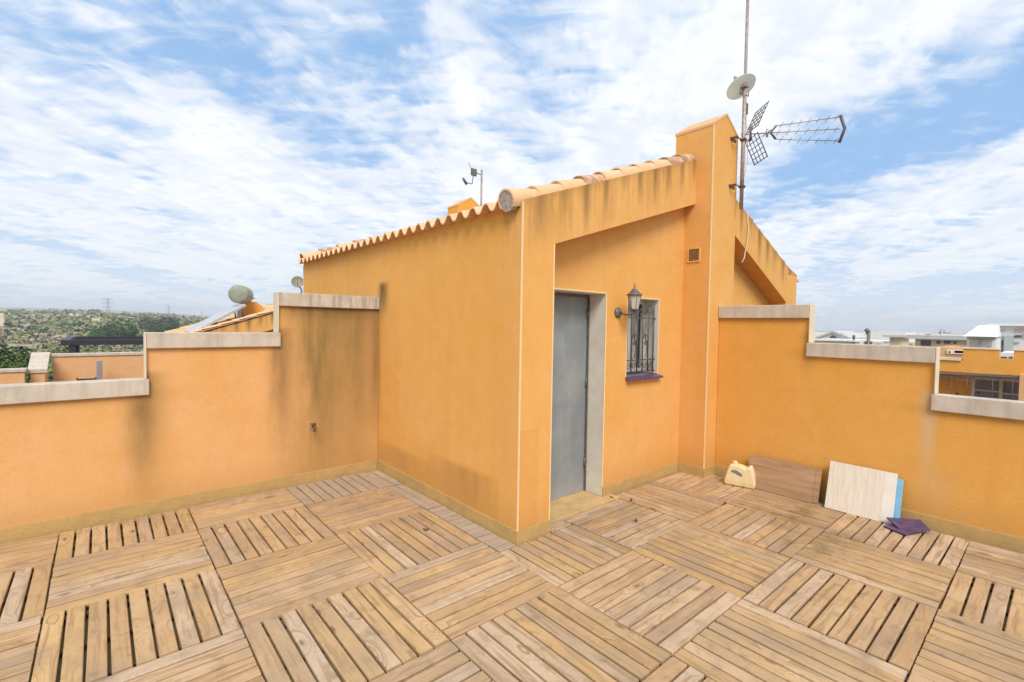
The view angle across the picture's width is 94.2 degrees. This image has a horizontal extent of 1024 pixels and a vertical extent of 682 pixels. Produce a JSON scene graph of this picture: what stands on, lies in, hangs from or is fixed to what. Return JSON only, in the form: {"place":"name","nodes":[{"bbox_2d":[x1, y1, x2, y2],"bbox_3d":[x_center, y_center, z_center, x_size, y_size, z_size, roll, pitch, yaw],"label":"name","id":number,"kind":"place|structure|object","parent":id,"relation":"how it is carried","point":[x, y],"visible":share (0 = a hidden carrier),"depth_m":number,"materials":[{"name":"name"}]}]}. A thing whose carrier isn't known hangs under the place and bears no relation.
{"place":"outdoors","nodes":[
{"label":"outdoors","id":0,"kind":"place"},
{"bbox_2d":[76,377,96,380],"bbox_3d":[-7.270,1.248,8.138,0.260,1.220,0.440,-1,3,-41],"label":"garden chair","id":1,"kind":"object","parent":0,"point":[95,378],"visible":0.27,"depth_m":8.27,"materials":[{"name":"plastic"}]},
{"bbox_2d":[164,302,272,331],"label":"neighbour house","id":2,"kind":"structure","parent":0,"point":[257,317],"depth_m":15.12,"materials":[{"name":"paint"}]},
{"bbox_2d":[184,285,254,331],"bbox_3d":[-9.251,-1.031,15.276,1.940,1.572,1.800,-1,3,-41],"label":"solar water heater","id":3,"kind":"object","parent":2,"relation":"on","point":[241,295],"visible":0.91,"depth_m":15.29,"materials":[{"name":"metal"}]},
{"bbox_2d":[0,307,966,350],"bbox_3d":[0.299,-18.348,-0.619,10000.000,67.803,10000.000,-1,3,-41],"label":"ground","id":4,"kind":"structure","parent":0,"point":[41,309],"depth_m":1952.00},
{"bbox_2d":[0,313,4,325],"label":"distant building","id":5,"kind":"structure","parent":4,"relation":"on","point":[2,317],"depth_m":384.28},
{"bbox_2d":[0,338,35,382],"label":"pine tree","id":6,"kind":"object","parent":4,"relation":"on","point":[5,352],"visible":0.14,"depth_m":41.89,"materials":[{"name":"green plant"}]},
{"bbox_2d":[0,350,52,382],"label":"pine tree","id":7,"kind":"object","parent":4,"relation":"on","point":[18,364],"visible":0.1,"depth_m":40.30,"materials":[{"name":"green plant"}]},
{"bbox_2d":[49,342,68,373],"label":"pine tree","id":8,"kind":"object","parent":4,"relation":"on","point":[65,347],"visible":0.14,"depth_m":64.74,"materials":[{"name":"green plant"}]},
{"bbox_2d":[96,360,102,379],"bbox_3d":[-7.385,1.393,8.534,0.080,2.100,0.080,-1,3,-41],"label":"grey post","id":9,"kind":"object","parent":4,"relation":"on","point":[99,369],"visible":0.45,"depth_m":8.47,"materials":[{"name":"metal"}]},
{"bbox_2d":[60,336,142,352],"bbox_3d":[-8.198,1.140,10.740,2.750,2.430,2.400,-1,3,-41],"label":"pergola","id":10,"kind":"object","parent":4,"relation":"on","point":[74,343],"visible":0.3,"depth_m":9.56,"materials":[{"name":"grey metal"}]},
{"bbox_2d":[0,308,211,381],"bbox_3d":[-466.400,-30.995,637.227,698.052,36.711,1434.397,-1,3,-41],"label":"scrubland bushes","id":11,"kind":"object","parent":4,"relation":"on","point":[22,320],"visible":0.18,"depth_m":401.31,"materials":[{"name":"green plant"}]},
{"bbox_2d":[88,325,125,335],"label":"pine tree","id":12,"kind":"object","parent":4,"relation":"on","point":[96,332],"visible":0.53,"depth_m":242.78,"materials":[{"name":"green plant"}]},
{"bbox_2d":[95,322,138,335],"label":"pine tree","id":13,"kind":"object","parent":4,"relation":"on","point":[134,331],"visible":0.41,"depth_m":254.28,"materials":[{"name":"green plant"}]},
{"bbox_2d":[136,316,179,331],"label":"pine tree","id":14,"kind":"object","parent":4,"relation":"on","point":[153,324],"visible":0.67,"depth_m":318.18,"materials":[{"name":"green plant"}]},
{"bbox_2d":[160,322,180,331],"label":"pine tree","id":15,"kind":"object","parent":4,"relation":"on","point":[168,327],"visible":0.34,"depth_m":291.88,"materials":[{"name":"green plant"}]},
{"bbox_2d":[815,331,866,338],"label":"gable house","id":16,"kind":"structure","parent":4,"relation":"on","point":[837,335],"depth_m":79.86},
{"bbox_2d":[814,338,871,343],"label":"beige house","id":17,"kind":"structure","parent":4,"relation":"on","point":[844,341],"depth_m":62.32,"materials":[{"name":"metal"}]},
{"bbox_2d":[860,340,888,344],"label":"white terrace house","id":18,"kind":"structure","parent":4,"relation":"on","point":[879,342],"depth_m":50.78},
{"bbox_2d":[814,331,963,340],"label":"distant town","id":19,"kind":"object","parent":4,"relation":"on","point":[876,335],"visible":0.1,"depth_m":139.98},
{"bbox_2d":[883,335,908,345],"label":"canopy house","id":20,"kind":"structure","parent":4,"relation":"on","point":[900,340],"depth_m":39.92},
{"bbox_2d":[909,341,914,345],"bbox_3d":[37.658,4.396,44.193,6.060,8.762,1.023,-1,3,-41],"label":"long white house","id":21,"kind":"structure","parent":4,"relation":"on","point":[911,343],"depth_m":42.19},
{"bbox_2d":[906,335,966,346],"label":"flat roof house","id":22,"kind":"structure","parent":4,"relation":"on","point":[936,340],"depth_m":30.27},
{"bbox_2d":[921,340,930,345],"bbox_3d":[26.757,0.137,30.773,0.110,0.326,0.485,-1,3,-41],"label":"window","id":23,"kind":"structure","parent":22,"relation":"in","point":[923,343],"depth_m":30.75,"materials":[{"name":"grey glass"}]},
{"bbox_2d":[940,345,966,357],"bbox_3d":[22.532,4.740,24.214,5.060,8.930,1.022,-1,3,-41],"label":"balcony house","id":24,"kind":"structure","parent":4,"relation":"on","point":[953,351],"depth_m":22.48,"materials":[{"name":"paint"}]},
{"bbox_2d":[947,350,962,353],"bbox_3d":[20.843,0.512,22.320,0.110,0.191,0.651,-1,3,-41],"label":"window","id":25,"kind":"structure","parent":24,"relation":"in","point":[948,351],"depth_m":22.33,"materials":[{"name":"white"}]},
{"bbox_2d":[964,325,1001,352],"bbox_3d":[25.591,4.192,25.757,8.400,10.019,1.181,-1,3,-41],"label":"white villa","id":26,"kind":"object","parent":4,"relation":"on","point":[982,336],"visible":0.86,"depth_m":23.20,"materials":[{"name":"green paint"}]},
{"bbox_2d":[969,340,978,345],"bbox_3d":[22.634,0.104,23.298,0.110,0.300,0.349,-1,3,-41],"label":"window","id":27,"kind":"structure","parent":26,"relation":"in","point":[971,342],"depth_m":23.27,"materials":[{"name":"grey glass"}]},
{"bbox_2d":[980,340,991,345],"bbox_3d":[22.900,0.102,22.989,0.110,0.293,0.413,-1,3,-41],"label":"window","id":28,"kind":"structure","parent":26,"relation":"in","point":[982,342],"depth_m":22.95,"materials":[{"name":"grey glass"}]},
{"bbox_2d":[987,323,1023,351],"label":"white apartments","id":29,"kind":"structure","parent":4,"relation":"on","point":[1012,336],"depth_m":24.29,"materials":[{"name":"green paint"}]},
{"bbox_2d":[1014,329,1023,331],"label":"window","id":30,"kind":"structure","parent":29,"relation":"in","point":[1015,330],"depth_m":24.18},
{"bbox_2d":[1000,351,1013,358],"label":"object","id":31,"kind":"structure","parent":4,"relation":"on","point":[1007,355],"depth_m":20.07,"materials":[{"name":"white"}]},
{"bbox_2d":[0,511,1013,681],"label":"terrace floor","id":32,"kind":"structure","parent":0,"point":[109,665],"depth_m":2.74,"materials":[{"name":"wood"}]},
{"bbox_2d":[0,616,41,681],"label":"deck tile","id":33,"kind":"object","parent":32,"relation":"on","point":[18,641],"visible":1,"depth_m":2.37,"materials":[{"name":"brown wood"}]},
{"bbox_2d":[0,562,51,626],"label":"deck tile","id":34,"kind":"object","parent":32,"relation":"on","point":[18,595],"visible":0.97,"depth_m":2.85,"materials":[{"name":"brown wood"}]},
{"bbox_2d":[0,533,57,573],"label":"deck tile","id":35,"kind":"object","parent":32,"relation":"on","point":[15,556],"visible":0.91,"depth_m":3.33,"materials":[{"name":"brown wood"}]},
{"bbox_2d":[55,508,196,560],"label":"deck tile","id":36,"kind":"object","parent":32,"relation":"on","point":[97,543],"visible":0.86,"depth_m":3.67,"materials":[{"name":"brown wood"}]},
{"bbox_2d":[45,530,213,614],"bbox_3d":[-2.538,1.524,3.196,0.811,0.044,0.762,-1,3,-41],"label":"deck tile","id":37,"kind":"object","parent":32,"relation":"on","point":[86,580],"visible":0.94,"depth_m":3.14,"materials":[{"name":"brown wood"}]},
{"bbox_2d":[31,569,240,681],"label":"deck tile","id":38,"kind":"object","parent":32,"relation":"on","point":[50,651],"visible":0.93,"depth_m":2.54,"materials":[{"name":"brown wood"}]},
{"bbox_2d":[94,629,264,681],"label":"deck tile","id":39,"kind":"object","parent":32,"relation":"on","point":[228,657],"visible":1,"depth_m":2.27,"materials":[{"name":"brown wood"}]},
{"bbox_2d":[189,488,303,529],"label":"deck tile","id":40,"kind":"object","parent":32,"relation":"on","point":[216,513],"visible":0.92,"depth_m":4.20,"materials":[{"name":"brown wood"}]},
{"bbox_2d":[198,506,334,569],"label":"deck tile","id":41,"kind":"object","parent":32,"relation":"on","point":[308,524],"visible":0.9,"depth_m":3.68,"materials":[{"name":"brown wood"}]},
{"bbox_2d":[216,535,381,627],"bbox_3d":[-1.408,1.546,3.131,0.799,0.044,0.802,-1,3,-41],"label":"deck tile","id":42,"kind":"object","parent":32,"relation":"on","point":[260,589],"visible":0.93,"depth_m":3.07,"materials":[{"name":"brown wood"}]},
{"bbox_2d":[286,472,386,506],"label":"deck tile","id":43,"kind":"object","parent":32,"relation":"on","point":[321,491],"visible":0.84,"depth_m":4.72,"materials":[{"name":"brown wood"}]},
{"bbox_2d":[243,578,448,681],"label":"deck tile","id":44,"kind":"object","parent":32,"relation":"on","point":[388,647],"visible":0.98,"depth_m":2.49,"materials":[{"name":"brown wood"}]},
{"bbox_2d":[306,487,424,536],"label":"deck tile","id":45,"kind":"object","parent":32,"relation":"on","point":[345,514],"visible":0.89,"depth_m":4.21,"materials":[{"name":"brown wood"}]},
{"bbox_2d":[365,470,401,486],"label":"deck tile","id":46,"kind":"object","parent":32,"relation":"on","point":[383,478],"visible":0.73,"depth_m":5.06,"materials":[{"name":"brown wood"}]},
{"bbox_2d":[338,510,480,578],"bbox_3d":[-0.799,1.536,3.656,0.797,0.045,0.799,-1,3,-40],"label":"deck tile","id":47,"kind":"object","parent":32,"relation":"on","point":[409,537],"visible":0.85,"depth_m":3.60,"materials":[{"name":"brown wood"}]},
{"bbox_2d":[388,484,441,510],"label":"deck tile","id":48,"kind":"object","parent":32,"relation":"on","point":[419,499],"visible":0.74,"depth_m":4.52,"materials":[{"name":"brown wood"}]},
{"bbox_2d":[370,641,494,681],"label":"deck tile","id":49,"kind":"object","parent":32,"relation":"on","point":[447,662],"visible":1,"depth_m":2.27,"materials":[{"name":"brown wood"}]},
{"bbox_2d":[428,506,497,542],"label":"deck tile","id":50,"kind":"object","parent":32,"relation":"on","point":[469,527],"visible":0.87,"depth_m":3.93,"materials":[{"name":"brown wood"}]},
{"bbox_2d":[384,543,555,641],"bbox_3d":[-0.276,1.561,3.050,0.793,0.045,0.791,-1,3,-40],"label":"deck tile","id":51,"kind":"object","parent":32,"relation":"on","point":[452,596],"visible":0.86,"depth_m":2.98,"materials":[{"name":"brown wood"}]},
{"bbox_2d":[483,537,515,552],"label":"deck tile","id":52,"kind":"object","parent":32,"relation":"on","point":[499,544],"visible":0.89,"depth_m":3.57,"materials":[{"name":"brown wood"}]},
{"bbox_2d":[550,520,570,533],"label":"deck tile","id":53,"kind":"object","parent":32,"relation":"on","point":[558,525],"visible":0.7,"depth_m":3.94,"materials":[{"name":"brown wood"}]},
{"bbox_2d":[452,587,670,681],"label":"deck tile","id":54,"kind":"object","parent":32,"relation":"on","point":[557,634],"visible":0.98,"depth_m":2.45,"materials":[{"name":"brown wood"}]},
{"bbox_2d":[500,525,630,586],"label":"deck tile","id":55,"kind":"object","parent":32,"relation":"on","point":[560,557],"visible":0.82,"depth_m":3.45,"materials":[{"name":"brown wood"}]},
{"bbox_2d":[563,499,686,550],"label":"deck tile","id":56,"kind":"object","parent":32,"relation":"on","point":[615,522],"visible":0.83,"depth_m":4.01,"materials":[{"name":"brown wood"}]},
{"bbox_2d":[559,550,740,655],"bbox_3d":[0.849,1.585,2.968,0.786,0.044,0.795,0,2,-41],"label":"deck tile","id":57,"kind":"object","parent":32,"relation":"on","point":[658,604],"visible":0.86,"depth_m":2.90,"materials":[{"name":"brown wood"}]},
{"bbox_2d":[616,482,724,522],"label":"deck tile","id":58,"kind":"object","parent":32,"relation":"on","point":[686,506],"visible":0.91,"depth_m":4.53,"materials":[{"name":"brown wood"}]},
{"bbox_2d":[642,656,715,681],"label":"deck tile","id":59,"kind":"object","parent":32,"relation":"on","point":[672,668],"visible":1,"depth_m":2.27,"materials":[{"name":"brown wood"}]},
{"bbox_2d":[654,472,755,503],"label":"deck tile","id":60,"kind":"object","parent":32,"relation":"on","point":[715,487],"visible":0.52,"depth_m":4.98,"materials":[{"name":"brown wood"}]},
{"bbox_2d":[724,460,755,488],"bbox_3d":[2.401,1.395,5.004,0.300,0.250,0.112,2,2,35],"label":"plastic jug","id":61,"kind":"object","parent":60,"relation":"on","point":[739,475],"visible":1,"depth_m":4.96,"materials":[{"name":"beige plastic"}]},
{"bbox_2d":[633,522,789,598],"bbox_3d":[1.455,1.577,3.489,0.802,0.044,0.792,-1,3,-41],"label":"deck tile","id":62,"kind":"object","parent":32,"relation":"on","point":[738,568],"visible":0.89,"depth_m":3.43,"materials":[{"name":"brown wood"}]},
{"bbox_2d":[689,504,821,558],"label":"deck tile","id":63,"kind":"object","parent":32,"relation":"on","point":[768,532],"visible":0.87,"depth_m":3.93,"materials":[{"name":"brown wood"}]},
{"bbox_2d":[727,489,845,532],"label":"deck tile","id":64,"kind":"object","parent":32,"relation":"on","point":[820,516],"visible":0.81,"depth_m":4.38,"materials":[{"name":"brown wood"}]},
{"bbox_2d":[748,455,815,502],"bbox_3d":[2.693,1.376,4.799,0.020,0.330,0.610,21,-12,-39],"label":"wooden board","id":65,"kind":"object","parent":64,"relation":"on","point":[790,480],"visible":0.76,"depth_m":4.75,"materials":[{"name":"brown wood"}]},
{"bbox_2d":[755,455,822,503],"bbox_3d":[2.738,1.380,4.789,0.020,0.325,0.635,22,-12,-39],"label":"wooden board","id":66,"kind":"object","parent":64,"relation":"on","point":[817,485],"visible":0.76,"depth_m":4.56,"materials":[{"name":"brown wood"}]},
{"bbox_2d":[824,461,885,521],"bbox_3d":[3.100,1.348,4.310,0.013,0.435,0.420,21,-12,-39],"label":"whitewashed board","id":67,"kind":"object","parent":64,"relation":"on","point":[855,490],"visible":1,"depth_m":4.30,"materials":[{"name":"beige wood"}]},
{"bbox_2d":[674,599,907,681],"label":"deck tile","id":68,"kind":"object","parent":32,"relation":"on","point":[742,640],"visible":0.95,"depth_m":2.42,"materials":[{"name":"brown wood"}]},
{"bbox_2d":[743,559,936,673],"bbox_3d":[1.979,1.610,2.884,0.798,0.043,0.796,-1,2,-41],"label":"deck tile","id":69,"kind":"object","parent":32,"relation":"on","point":[913,635],"visible":0.91,"depth_m":2.82,"materials":[{"name":"brown wood"}]},
{"bbox_2d":[792,532,954,608],"bbox_3d":[2.551,1.597,3.375,0.699,0.044,0.794,-1,2,-40],"label":"deck tile","id":70,"kind":"object","parent":32,"relation":"on","point":[917,581],"visible":0.94,"depth_m":3.31,"materials":[{"name":"brown wood"}]},
{"bbox_2d":[824,513,968,571],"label":"deck tile","id":71,"kind":"object","parent":32,"relation":"on","point":[849,528],"visible":0.66,"depth_m":3.76,"materials":[{"name":"brown wood"}]},
{"bbox_2d":[881,472,897,523],"bbox_3d":[3.142,1.353,4.287,0.014,0.430,0.490,22,-12,-39],"label":"plain board","id":72,"kind":"object","parent":71,"relation":"on","point":[889,495],"visible":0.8,"depth_m":4.13,"materials":[{"name":"beige wood"}]},
{"bbox_2d":[893,479,903,517],"bbox_3d":[3.188,1.376,4.265,0.022,0.385,0.475,22,-12,-39],"label":"foam sheet","id":73,"kind":"object","parent":71,"relation":"on","point":[898,498],"visible":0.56,"depth_m":4.10,"materials":[{"name":"blue plastic"}]},
{"bbox_2d":[883,523,924,534],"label":"glazed tile","id":74,"kind":"object","parent":71,"relation":"on","point":[891,526],"visible":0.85,"depth_m":3.89,"materials":[{"name":"purple ceramic"}]},
{"bbox_2d":[886,517,930,531],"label":"glazed tile","id":75,"kind":"object","parent":74,"relation":"on","point":[901,523],"visible":1,"depth_m":3.97,"materials":[{"name":"purple ceramic"}]},
{"bbox_2d":[907,672,932,681],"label":"deck tile","id":76,"kind":"object","parent":32,"relation":"on","point":[913,677],"visible":1,"depth_m":2.26,"materials":[{"name":"brown wood"}]},
{"bbox_2d":[912,609,1023,681],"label":"deck tile","id":77,"kind":"object","parent":32,"relation":"on","point":[956,648],"visible":0.97,"depth_m":2.44,"materials":[{"name":"brown wood"}]},
{"bbox_2d":[940,572,1023,637],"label":"deck tile","id":78,"kind":"object","parent":32,"relation":"on","point":[956,598],"visible":0.85,"depth_m":2.92,"materials":[{"name":"brown wood"}]},
{"bbox_2d":[957,541,1023,590],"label":"deck tile","id":79,"kind":"object","parent":32,"relation":"on","point":[993,565],"visible":0.95,"depth_m":3.38,"materials":[{"name":"brown wood"}]},
{"bbox_2d":[0,0,1023,332],"label":"sky","id":80,"kind":"structure","parent":0,"point":[155,155],"materials":[{"name":"blue"}]},
{"bbox_2d":[938,329,950,334],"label":"tower crane","id":81,"kind":"object","parent":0,"point":[941,332],"visible":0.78,"depth_m":121.18,"materials":[{"name":"metal"}]},
{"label":"street","id":82,"kind":"structure","parent":0,"visible":0},
{"bbox_2d":[0,368,27,383],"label":"terrace wall","id":83,"kind":"structure","parent":82,"relation":"on","point":[12,375],"depth_m":7.47,"materials":[{"name":"paint"}]},
{"bbox_2d":[27,352,49,382],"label":"sloping wall","id":84,"kind":"structure","parent":82,"relation":"on","point":[37,369],"depth_m":7.87,"materials":[{"name":"paint"}]},
{"bbox_2d":[51,352,143,381],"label":"terrace wall","id":85,"kind":"structure","parent":82,"relation":"on","point":[74,366],"depth_m":8.71,"materials":[{"name":"paint"}]},
{"bbox_2d":[0,292,378,543],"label":"stepped parapet","id":86,"kind":"structure","parent":82,"relation":"on","point":[188,420],"depth_m":4.27,"materials":[{"name":"paint"}]},
{"bbox_2d":[310,423,315,431],"bbox_3d":[-2.041,0.883,4.891,0.060,0.085,0.112,0,2,-13],"label":"pipe stub","id":87,"kind":"object","parent":86,"relation":"attached to","point":[314,426],"visible":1,"depth_m":4.86,"materials":[{"name":"metal"}]},
{"bbox_2d":[298,113,798,545],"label":"stair house","id":88,"kind":"structure","parent":82,"relation":"on","point":[531,386],"depth_m":4.62,"materials":[{"name":"paint"}]},
{"bbox_2d":[291,276,302,292],"bbox_3d":[-3.325,-0.810,7.385,0.148,0.396,0.135,2,2,22],"label":"satellite dish","id":89,"kind":"object","parent":88,"relation":"attached to","point":[296,281],"visible":0.95,"depth_m":7.39,"materials":[{"name":"metal"}]},
{"bbox_2d":[462,162,482,205],"bbox_3d":[-0.798,-2.743,9.262,0.114,1.433,0.541,3,3,40],"label":"roof antenna","id":90,"kind":"object","parent":88,"relation":"on","point":[474,172],"visible":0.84,"depth_m":9.30,"materials":[{"name":"metal"}]},
{"bbox_2d":[550,292,589,500],"bbox_3d":[0.380,0.519,4.425,0.944,1.948,0.057,-1,3,-41],"label":"door","id":91,"kind":"structure","parent":88,"relation":"in","point":[571,310],"depth_m":4.57,"materials":[{"name":"metal"}]},
{"bbox_2d":[614,283,642,317],"bbox_3d":[1.136,-0.391,4.579,0.157,0.337,0.246,-1,3,-41],"label":"wall lamp","id":92,"kind":"object","parent":88,"relation":"attached to","point":[634,294],"visible":1,"depth_m":4.52,"materials":[{"name":"metal"}]},
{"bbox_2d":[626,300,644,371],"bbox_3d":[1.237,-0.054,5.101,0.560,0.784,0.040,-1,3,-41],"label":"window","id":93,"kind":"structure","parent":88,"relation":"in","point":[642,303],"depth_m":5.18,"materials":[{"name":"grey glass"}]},
{"bbox_2d":[729,0,748,209],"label":"antenna mast","id":94,"kind":"object","parent":88,"relation":"attached to","point":[743,139],"visible":1,"depth_m":5.41,"materials":[{"name":"metal"}]},
{"bbox_2d":[726,73,755,99],"bbox_3d":[2.634,-2.932,5.472,0.326,0.289,0.290,-1,3,-41],"label":"satellite dish","id":95,"kind":"object","parent":94,"relation":"attached to","point":[737,85],"visible":0.9,"depth_m":5.42,"materials":[{"name":"white metal"}]},
{"bbox_2d":[744,119,747,177],"bbox_3d":[2.670,-2.223,5.485,0.124,1.141,0.065,-1,3,-41],"label":"antenna cable","id":96,"kind":"object","parent":94,"relation":"hanging from","point":[747,148],"visible":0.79,"depth_m":5.49,"materials":[{"name":"white plastic"}]},
{"bbox_2d":[741,100,845,165],"bbox_3d":[3.209,-2.354,5.427,1.200,0.622,0.292,1,2,0],"label":"television aerial","id":97,"kind":"object","parent":94,"relation":"attached to","point":[750,133],"visible":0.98,"depth_m":5.42,"materials":[{"name":"metal"}]},
{"bbox_2d":[741,212,748,262],"bbox_3d":[2.884,-1.281,5.885,0.171,0.646,0.020,-1,3,-43],"label":"hanging cable","id":98,"kind":"object","parent":88,"relation":"hanging from","point":[747,238],"visible":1,"depth_m":5.91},
{"bbox_2d":[864,328,870,344],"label":"curved mast","id":99,"kind":"object","parent":82,"relation":"on","point":[867,331],"visible":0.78,"depth_m":51.00,"materials":[{"name":"metal"}]},
{"bbox_2d":[715,304,1023,553],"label":"stepped parapet","id":100,"kind":"structure","parent":82,"relation":"on","point":[789,390],"depth_m":4.30,"materials":[{"name":"paint"}]},
{"bbox_2d":[938,347,1023,400],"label":"neighbour villa","id":101,"kind":"object","parent":82,"relation":"on","point":[982,361],"visible":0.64,"depth_m":17.88,"materials":[{"name":"paint"}]},
{"bbox_2d":[939,374,1017,398],"bbox_3d":[16.756,1.916,17.285,0.044,1.607,2.182,-1,3,-41],"label":"pergola","id":102,"kind":"object","parent":101,"relation":"attached to","point":[987,376],"visible":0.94,"depth_m":17.21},
{"bbox_2d":[971,376,1018,399],"bbox_3d":[18.845,2.182,18.465,0.080,1.508,1.496,-1,3,-41],"label":"window","id":103,"kind":"structure","parent":101,"relation":"in","point":[1002,388],"depth_m":18.49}
]}

